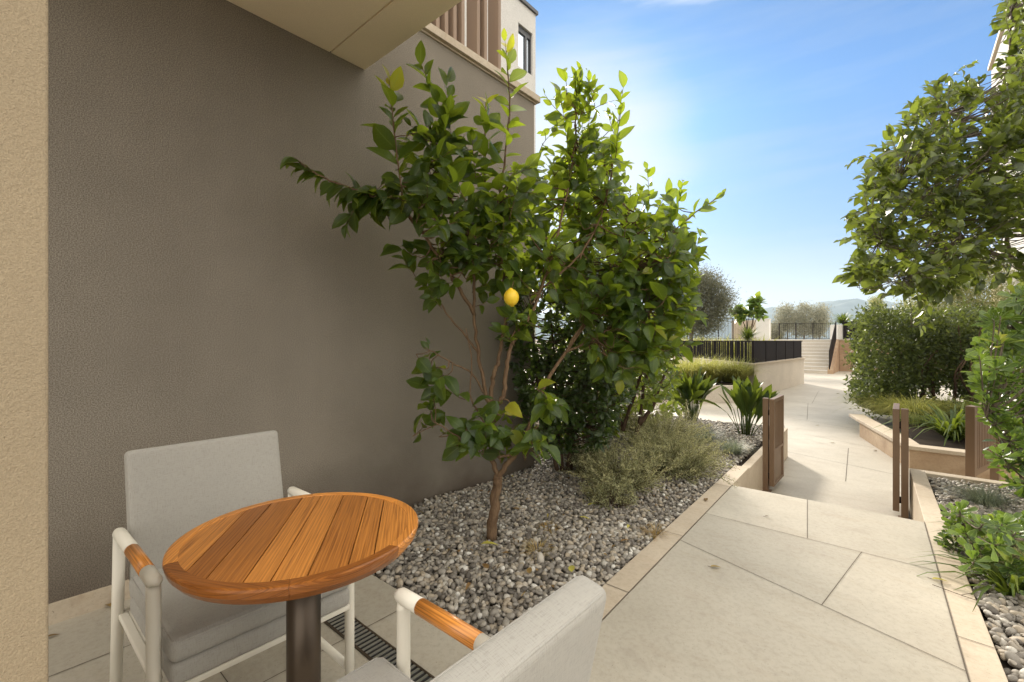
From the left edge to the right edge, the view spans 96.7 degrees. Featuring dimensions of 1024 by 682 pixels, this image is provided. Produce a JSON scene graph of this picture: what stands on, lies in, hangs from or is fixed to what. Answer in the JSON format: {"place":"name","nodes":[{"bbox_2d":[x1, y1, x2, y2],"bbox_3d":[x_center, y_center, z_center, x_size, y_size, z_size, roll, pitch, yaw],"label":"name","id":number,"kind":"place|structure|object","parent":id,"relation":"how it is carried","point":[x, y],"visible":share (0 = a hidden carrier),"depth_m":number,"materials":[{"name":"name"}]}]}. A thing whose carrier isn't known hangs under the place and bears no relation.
{"place":"outdoors","nodes":[
{"label":"outdoors","id":0,"kind":"place"},
{"bbox_2d":[48,382,995,681],"bbox_3d":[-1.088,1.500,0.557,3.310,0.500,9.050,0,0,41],"label":"patio paving","id":1,"kind":"structure","parent":0,"point":[682,611],"depth_m":2.05,"materials":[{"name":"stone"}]},
{"bbox_2d":[0,0,47,681],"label":"plaster pillar","id":2,"kind":"structure","parent":1,"relation":"on","point":[23,340],"depth_m":0.76,"materials":[{"name":"beige paint"}]},
{"bbox_2d":[109,430,353,681],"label":"armchair","id":3,"kind":"object","parent":1,"relation":"on","point":[174,492],"visible":0.58,"depth_m":1.51,"materials":[{"name":"grey fabric"}]},
{"bbox_2d":[162,492,417,681],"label":"bistro table","id":4,"kind":"object","parent":1,"relation":"on","point":[299,554],"visible":1,"depth_m":1.16,"materials":[{"name":"brown wood"}]},
{"bbox_2d":[324,612,434,681],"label":"drain grate","id":5,"kind":"object","parent":1,"relation":"on","point":[369,644],"visible":0.59,"depth_m":1.86,"materials":[{"name":"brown metal"}]},
{"bbox_2d":[335,575,605,681],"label":"armchair","id":6,"kind":"object","parent":1,"relation":"on","point":[553,636],"visible":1,"depth_m":0.65,"materials":[{"name":"grey fabric"}]},
{"bbox_2d":[536,340,847,354],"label":"terrace","id":7,"kind":"structure","parent":0,"point":[684,340],"depth_m":36.23,"materials":[{"name":"beige stone"}]},
{"bbox_2d":[687,318,753,338],"bbox_3d":[12.672,-0.780,28.495,7.154,1.370,0.050,0,0,-25],"label":"terrace railing","id":8,"kind":"object","parent":7,"relation":"on","point":[732,329],"visible":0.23,"depth_m":29.18,"materials":[{"name":"brown metal"}]},
{"bbox_2d":[734,320,755,339],"bbox_3d":[16.192,-0.772,31.792,1.506,1.355,0.090,0,0,19],"label":"screen panel","id":9,"kind":"object","parent":7,"relation":"on","point":[740,327],"visible":0.3,"depth_m":31.82,"materials":[{"name":"stone"}]},
{"bbox_2d":[728,291,769,331],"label":"fig plant","id":10,"kind":"object","parent":7,"relation":"on","point":[757,312],"visible":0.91,"depth_m":27.34,"materials":[{"name":"green plant"}]},
{"bbox_2d":[771,320,786,337],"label":"screen panel","id":11,"kind":"object","parent":7,"relation":"on","point":[774,330],"visible":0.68,"depth_m":44.93,"materials":[{"name":"beige"}]},
{"bbox_2d":[770,301,801,336],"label":"grey tree","id":12,"kind":"object","parent":7,"relation":"on","point":[784,315],"visible":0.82,"depth_m":45.16,"materials":[{"name":"green plant"}]},
{"bbox_2d":[771,323,830,338],"bbox_3d":[19.410,-0.655,30.854,4.333,1.120,0.052,0,0,18],"label":"terrace railing","id":13,"kind":"object","parent":7,"relation":"on","point":[795,331],"visible":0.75,"depth_m":30.91,"materials":[{"name":"brown metal"}]},
{"bbox_2d":[790,300,818,337],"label":"grey tree","id":14,"kind":"object","parent":7,"relation":"on","point":[804,309],"visible":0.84,"depth_m":45.31,"materials":[{"name":"green plant"}]},
{"bbox_2d":[806,302,832,337],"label":"grey tree","id":15,"kind":"object","parent":7,"relation":"on","point":[821,313],"visible":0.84,"depth_m":45.24,"materials":[{"name":"green plant"}]},
{"bbox_2d":[830,324,842,338],"bbox_3d":[19.155,-0.525,26.587,0.720,0.860,0.625,0,0,1],"label":"planter box","id":16,"kind":"object","parent":7,"relation":"on","point":[839,331],"visible":0.41,"depth_m":26.30,"materials":[{"name":"white concrete"}]},
{"bbox_2d":[826,313,854,325],"bbox_3d":[19.357,-1.260,26.616,1.999,0.973,1.950,0,0,41],"label":"spiky palm","id":17,"kind":"object","parent":16,"relation":"in","point":[841,317],"visible":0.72,"depth_m":26.52,"materials":[{"name":"green plant"}]},
{"bbox_2d":[843,320,885,338],"bbox_3d":[19.428,-0.655,25.085,0.070,1.120,2.382,0,0,-16],"label":"metal fence","id":18,"kind":"object","parent":7,"relation":"on","point":[845,329],"visible":0.24,"depth_m":25.98,"materials":[{"name":"black metal"}]},
{"bbox_2d":[866,295,885,309],"bbox_3d":[30.555,-2.023,37.978,1.590,3.857,2.438,0,0,41],"label":"grey tree","id":19,"kind":"object","parent":7,"relation":"on","point":[873,299],"visible":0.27,"depth_m":37.72,"materials":[{"name":"green plant"}]},
{"bbox_2d":[374,400,1017,681],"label":"bed soil","id":20,"kind":"structure","parent":0,"point":[930,437],"depth_m":6.24,"materials":[{"name":"brown soil"}]},
{"bbox_2d":[372,414,762,636],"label":"pebbles","id":21,"kind":"object","parent":20,"relation":"on","point":[450,513],"visible":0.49,"depth_m":2.92,"materials":[{"name":"grey gravel"}]},
{"bbox_2d":[478,541,497,544],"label":"fallen leaf","id":22,"kind":"object","parent":21,"relation":"on","point":[487,542],"visible":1,"depth_m":2.76,"materials":[{"name":"yellow plant"}]},
{"bbox_2d":[280,28,725,541],"bbox_3d":[0.111,-0.344,3.136,3.016,3.218,1.270,0,0,-19],"label":"lemon tree","id":23,"kind":"object","parent":21,"relation":"on","point":[613,293],"visible":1,"depth_m":2.88,"materials":[{"name":"green plant"}]},
{"bbox_2d":[520,536,557,559],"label":"straw tuft","id":24,"kind":"object","parent":21,"relation":"on","point":[536,548],"visible":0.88,"depth_m":2.72,"materials":[{"name":"beige plant"}]},
{"bbox_2d":[536,521,558,533],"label":"straw tuft","id":25,"kind":"object","parent":21,"relation":"on","point":[547,527],"visible":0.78,"depth_m":3.07,"materials":[{"name":"beige plant"}]},
{"bbox_2d":[418,449,693,596],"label":"leaf litter","id":26,"kind":"object","parent":21,"relation":"on","point":[469,583],"visible":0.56,"depth_m":2.85,"materials":[{"name":"brown plant"}]},
{"bbox_2d":[568,565,574,573],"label":"fallen leaf","id":27,"kind":"object","parent":21,"relation":"on","point":[571,568],"visible":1,"depth_m":2.45,"materials":[{"name":"yellow plant"}]},
{"bbox_2d":[583,221,700,435],"bbox_3d":[1.451,-0.295,5.259,1.372,2.724,2.002,0,0,19],"label":"fruit shrub","id":28,"kind":"object","parent":21,"relation":"on","point":[656,386],"visible":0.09,"depth_m":5.00,"materials":[{"name":"green plant"}]},
{"bbox_2d":[632,521,679,540],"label":"straw tuft","id":29,"kind":"object","parent":21,"relation":"on","point":[660,532],"visible":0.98,"depth_m":2.95,"materials":[{"name":"beige plant"}]},
{"bbox_2d":[662,366,719,420],"bbox_3d":[2.766,0.847,7.113,1.051,0.912,0.866,0,0,-8],"label":"aspidistra","id":30,"kind":"object","parent":21,"relation":"on","point":[690,389],"visible":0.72,"depth_m":7.08,"materials":[{"name":"green plant"}]},
{"bbox_2d":[683,423,729,443],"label":"fescue tuft","id":31,"kind":"object","parent":21,"relation":"on","point":[706,437],"visible":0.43,"depth_m":5.66,"materials":[{"name":"green plant"}]},
{"bbox_2d":[495,242,639,470],"bbox_3d":[0.568,0.115,4.354,1.348,2.272,1.368,0,0,7],"label":"laurel shrub","id":32,"kind":"object","parent":20,"relation":"on","point":[594,412],"visible":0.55,"depth_m":3.99,"materials":[{"name":"green plant"}]},
{"bbox_2d":[547,439,628,474],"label":"herb bush","id":33,"kind":"object","parent":20,"relation":"on","point":[586,457],"visible":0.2,"depth_m":4.32,"materials":[{"name":"green plant"}]},
{"bbox_2d":[539,185,671,393],"bbox_3d":[1.635,-0.748,7.170,2.431,3.902,2.148,0,0,4],"label":"fruit shrub","id":34,"kind":"object","parent":20,"relation":"on","point":[564,219],"visible":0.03,"depth_m":7.12,"materials":[{"name":"green plant"}]},
{"bbox_2d":[578,474,639,509],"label":"herb bush","id":35,"kind":"object","parent":20,"relation":"on","point":[614,494],"visible":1,"depth_m":3.49,"materials":[{"name":"green plant"}]},
{"bbox_2d":[534,352,685,437],"bbox_3d":[1.375,0.743,6.476,2.388,1.350,2.035,0,0,3],"label":"shrub","id":36,"kind":"object","parent":20,"relation":"on","point":[667,406],"visible":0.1,"depth_m":6.16,"materials":[{"name":"green plant"}]},
{"bbox_2d":[557,438,680,494],"bbox_3d":[0.943,1.069,3.941,1.006,0.467,0.966,0,0,41],"label":"herb bush","id":37,"kind":"object","parent":20,"relation":"on","point":[632,470],"visible":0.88,"depth_m":3.83,"materials":[{"name":"leaf"},{"name":"dark bark"}]},
{"bbox_2d":[615,399,715,449],"bbox_3d":[1.751,1.020,5.460,1.394,0.676,1.289,0,0,41],"label":"herb bush","id":38,"kind":"object","parent":20,"relation":"on","point":[667,427],"visible":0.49,"depth_m":5.30,"materials":[{"name":"green plant"}]},
{"bbox_2d":[616,421,739,487],"bbox_3d":[1.534,1.094,4.245,1.074,0.657,1.195,0,0,-5],"label":"herb bush","id":39,"kind":"object","parent":20,"relation":"on","point":[684,457],"visible":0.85,"depth_m":4.14,"materials":[{"name":"green plant"}]},
{"bbox_2d":[703,436,760,455],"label":"fescue tuft","id":40,"kind":"object","parent":20,"relation":"on","point":[734,449],"visible":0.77,"depth_m":5.07,"materials":[{"name":"green plant"}]},
{"bbox_2d":[693,374,779,436],"bbox_3d":[3.122,0.872,6.258,1.116,0.861,0.784,0,0,13],"label":"aspidistra","id":41,"kind":"object","parent":20,"relation":"on","point":[747,396],"visible":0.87,"depth_m":6.06,"materials":[{"name":"green plant"}]},
{"bbox_2d":[838,389,871,408],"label":"grass clump","id":42,"kind":"object","parent":20,"relation":"on","point":[854,397],"visible":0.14,"depth_m":9.84,"materials":[{"name":"green plant"}]},
{"bbox_2d":[832,392,928,417],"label":"grass clump","id":43,"kind":"object","parent":20,"relation":"on","point":[871,399],"visible":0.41,"depth_m":8.81,"materials":[{"name":"green plant"}]},
{"bbox_2d":[853,389,960,428],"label":"grass clump","id":44,"kind":"object","parent":20,"relation":"on","point":[919,404],"visible":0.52,"depth_m":7.88,"materials":[{"name":"green plant"}]},
{"bbox_2d":[870,402,964,445],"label":"strap plant","id":45,"kind":"object","parent":20,"relation":"on","point":[952,428],"visible":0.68,"depth_m":6.61,"materials":[{"name":"green plant"}]},
{"bbox_2d":[837,297,1006,419],"bbox_3d":[8.942,0.369,9.540,5.259,2.752,2.742,0,0,-1],"label":"hedge","id":46,"kind":"object","parent":20,"relation":"on","point":[914,366],"visible":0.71,"depth_m":8.86,"materials":[{"name":"green plant"}]},
{"bbox_2d":[832,0,1023,336],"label":"broadleaf tree","id":47,"kind":"object","parent":20,"relation":"on","point":[990,200],"visible":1,"depth_m":4.15,"materials":[{"name":"green plant"}]},
{"bbox_2d":[895,391,978,419],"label":"grass clump","id":48,"kind":"object","parent":20,"relation":"on","point":[946,402],"visible":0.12,"depth_m":8.21,"materials":[{"name":"green plant"}]},
{"bbox_2d":[929,396,1001,428],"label":"strap plant","id":49,"kind":"object","parent":20,"relation":"on","point":[957,408],"visible":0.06,"depth_m":7.72,"materials":[{"name":"green plant"}]},
{"bbox_2d":[911,545,1023,611],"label":"strap plant","id":50,"kind":"object","parent":20,"relation":"on","point":[1016,583],"visible":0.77,"depth_m":2.28,"materials":[{"name":"green plant"}]},
{"bbox_2d":[927,516,1022,554],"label":"strap plant","id":51,"kind":"object","parent":20,"relation":"on","point":[974,523],"visible":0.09,"depth_m":2.87,"materials":[{"name":"green plant"}]},
{"bbox_2d":[928,477,1023,681],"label":"pebbles","id":52,"kind":"object","parent":20,"relation":"on","point":[1004,614],"visible":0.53,"depth_m":2.16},
{"bbox_2d":[928,480,1022,511],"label":"fescue tuft","id":53,"kind":"object","parent":52,"relation":"on","point":[983,498],"visible":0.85,"depth_m":3.47,"materials":[{"name":"green plant"}]},
{"bbox_2d":[933,500,1023,595],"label":"glossy shrub","id":54,"kind":"object","parent":20,"relation":"on","point":[966,528],"visible":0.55,"depth_m":2.40,"materials":[{"name":"green plant"}]},
{"bbox_2d":[945,530,1023,589],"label":"herb bush","id":55,"kind":"object","parent":20,"relation":"on","point":[1013,555],"visible":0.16,"depth_m":2.49,"materials":[{"name":"green plant"}]},
{"bbox_2d":[961,284,1023,497],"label":"glossy shrub","id":56,"kind":"object","parent":20,"relation":"on","point":[1001,347],"visible":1,"depth_m":3.25,"materials":[{"name":"green plant"}]},
{"bbox_2d":[666,355,727,380],"bbox_3d":[5.100,0.764,13.321,2.685,0.913,2.562,0,0,-18],"label":"grass mound","id":57,"kind":"object","parent":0,"point":[686,368],"depth_m":12.89,"materials":[{"name":"plant"}]},
{"bbox_2d":[674,354,752,382],"bbox_3d":[5.780,0.762,13.404,2.639,0.916,2.482,0,0,-8],"label":"grass mound","id":58,"kind":"object","parent":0,"point":[712,370],"depth_m":12.99,"materials":[{"name":"green plant"}]},
{"bbox_2d":[536,298,949,339],"bbox_3d":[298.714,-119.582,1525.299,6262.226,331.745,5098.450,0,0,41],"label":"hills","id":59,"kind":"structure","parent":0,"point":[840,307],"depth_m":2937.68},
{"bbox_2d":[755,319,770,338],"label":"pillar","id":60,"kind":"structure","parent":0,"point":[765,326],"depth_m":29.22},
{"bbox_2d":[526,0,1003,313],"label":"sky","id":61,"kind":"structure","parent":0,"point":[768,103],"materials":[{"name":"blue"}]},
{"bbox_2d":[536,371,1005,516],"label":"path","id":62,"kind":"structure","parent":0,"point":[816,476],"depth_m":7.00,"materials":[{"name":"stone"}]},
{"bbox_2d":[628,376,744,402],"bbox_3d":[4.952,1.474,14.108,3.984,0.552,3.714,0,0,0],"label":"planter","id":63,"kind":"object","parent":62,"relation":"on","point":[714,396],"visible":0.03,"depth_m":12.26,"materials":[{"name":"stone"}]},
{"bbox_2d":[703,356,778,381],"bbox_3d":[6.534,0.807,13.408,2.541,0.826,2.594,0,0,41],"label":"grass mound","id":64,"kind":"object","parent":63,"relation":"on","point":[741,372],"depth_m":13.03,"materials":[{"name":"green plant"}]},
{"bbox_2d":[762,395,783,491],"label":"garden gate","id":65,"kind":"structure","parent":62,"relation":"on","point":[773,441],"depth_m":5.05,"materials":[{"name":"brown wood"}]},
{"bbox_2d":[839,339,963,372],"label":"stone wall","id":66,"kind":"structure","parent":62,"relation":"on","point":[842,355],"depth_m":25.05,"materials":[{"name":"stone"}]},
{"bbox_2d":[893,403,910,518],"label":"garden gate","id":67,"kind":"structure","parent":62,"relation":"on","point":[903,426],"depth_m":4.25,"materials":[{"name":"brown wood"}]},
{"bbox_2d":[888,251,1016,400],"bbox_3d":[11.442,-0.471,11.560,4.631,4.046,2.227,0,0,0],"label":"pale tree","id":68,"kind":"object","parent":62,"relation":"on","point":[969,293],"visible":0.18,"depth_m":11.18,"materials":[{"name":"green plant"}]},
{"bbox_2d":[965,402,999,480],"bbox_3d":[4.998,1.165,4.825,0.909,1.010,0.070,0,0,-32],"label":"slatted panel","id":69,"kind":"object","parent":62,"relation":"on","point":[976,435],"visible":0.51,"depth_m":4.61,"materials":[{"name":"brown wood"}]},
{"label":"ground","id":70,"kind":"structure","parent":0,"visible":0},
{"bbox_2d":[48,0,539,625],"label":"apartment building","id":71,"kind":"structure","parent":70,"relation":"on","point":[212,274],"depth_m":2.59,"materials":[{"name":"paint"}]},
{"bbox_2d":[518,25,530,73],"bbox_3d":[0.163,-4.306,6.755,0.038,0.632,0.333,0,0,41],"label":"window","id":72,"kind":"structure","parent":71,"relation":"in","point":[524,38],"depth_m":6.77,"materials":[{"name":"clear glass"}]},
{"bbox_2d":[602,428,787,620],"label":"kerb","id":73,"kind":"structure","parent":70,"relation":"on","point":[628,576],"depth_m":3.03,"materials":[{"name":"stone"}]},
{"bbox_2d":[661,356,805,391],"bbox_3d":[9.211,1.200,19.077,4.676,1.100,11.744,0,0,-1],"label":"raised planter","id":74,"kind":"object","parent":70,"relation":"on","point":[790,373],"visible":0.34,"depth_m":15.35,"materials":[{"name":"stone"}]},
{"bbox_2d":[684,261,745,340],"bbox_3d":[8.316,-1.388,19.498,3.364,4.165,3.152,0,0,9],"label":"olive tree","id":75,"kind":"object","parent":74,"relation":"on","point":[710,288],"visible":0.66,"depth_m":18.96,"materials":[{"name":"grey plant"}]},
{"bbox_2d":[681,333,780,361],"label":"ground cover","id":76,"kind":"object","parent":74,"relation":"on","point":[686,339],"visible":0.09,"depth_m":18.72,"materials":[{"name":"green plant"}]},
{"bbox_2d":[735,325,762,340],"bbox_3d":[10.879,-0.291,20.989,1.982,1.100,2.212,0,0,-3],"label":"spiky palm","id":77,"kind":"object","parent":76,"relation":"on","point":[747,334],"visible":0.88,"depth_m":20.85,"materials":[{"name":"green plant"}]},
{"bbox_2d":[671,340,801,362],"bbox_3d":[7.179,0.317,17.405,5.772,0.665,6.455,0,0,41],"label":"metal fence","id":78,"kind":"object","parent":74,"relation":"on","point":[762,351],"visible":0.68,"depth_m":15.06,"materials":[{"name":"black metal"}]},
{"bbox_2d":[754,322,838,373],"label":"stone staircase","id":79,"kind":"structure","parent":70,"relation":"on","point":[821,356],"depth_m":24.57,"materials":[{"name":"beige stone"}]},
{"bbox_2d":[849,414,1022,482],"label":"wall","id":80,"kind":"structure","parent":70,"relation":"on","point":[938,459],"depth_m":5.88,"materials":[{"name":"stone"}]},
{"bbox_2d":[909,468,1012,681],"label":"kerb","id":81,"kind":"structure","parent":70,"relation":"on","point":[982,663],"depth_m":2.26,"materials":[{"name":"stone"}]},
{"bbox_2d":[932,584,974,599],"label":"twig","id":82,"kind":"object","parent":81,"relation":"on","point":[956,593],"visible":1,"depth_m":2.24,"materials":[{"name":"brown wood"}]},
{"bbox_2d":[988,0,1023,402],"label":"neighbour building","id":83,"kind":"structure","parent":70,"relation":"on","point":[999,46],"depth_m":13.12,"materials":[{"name":"stone"}]}
]}

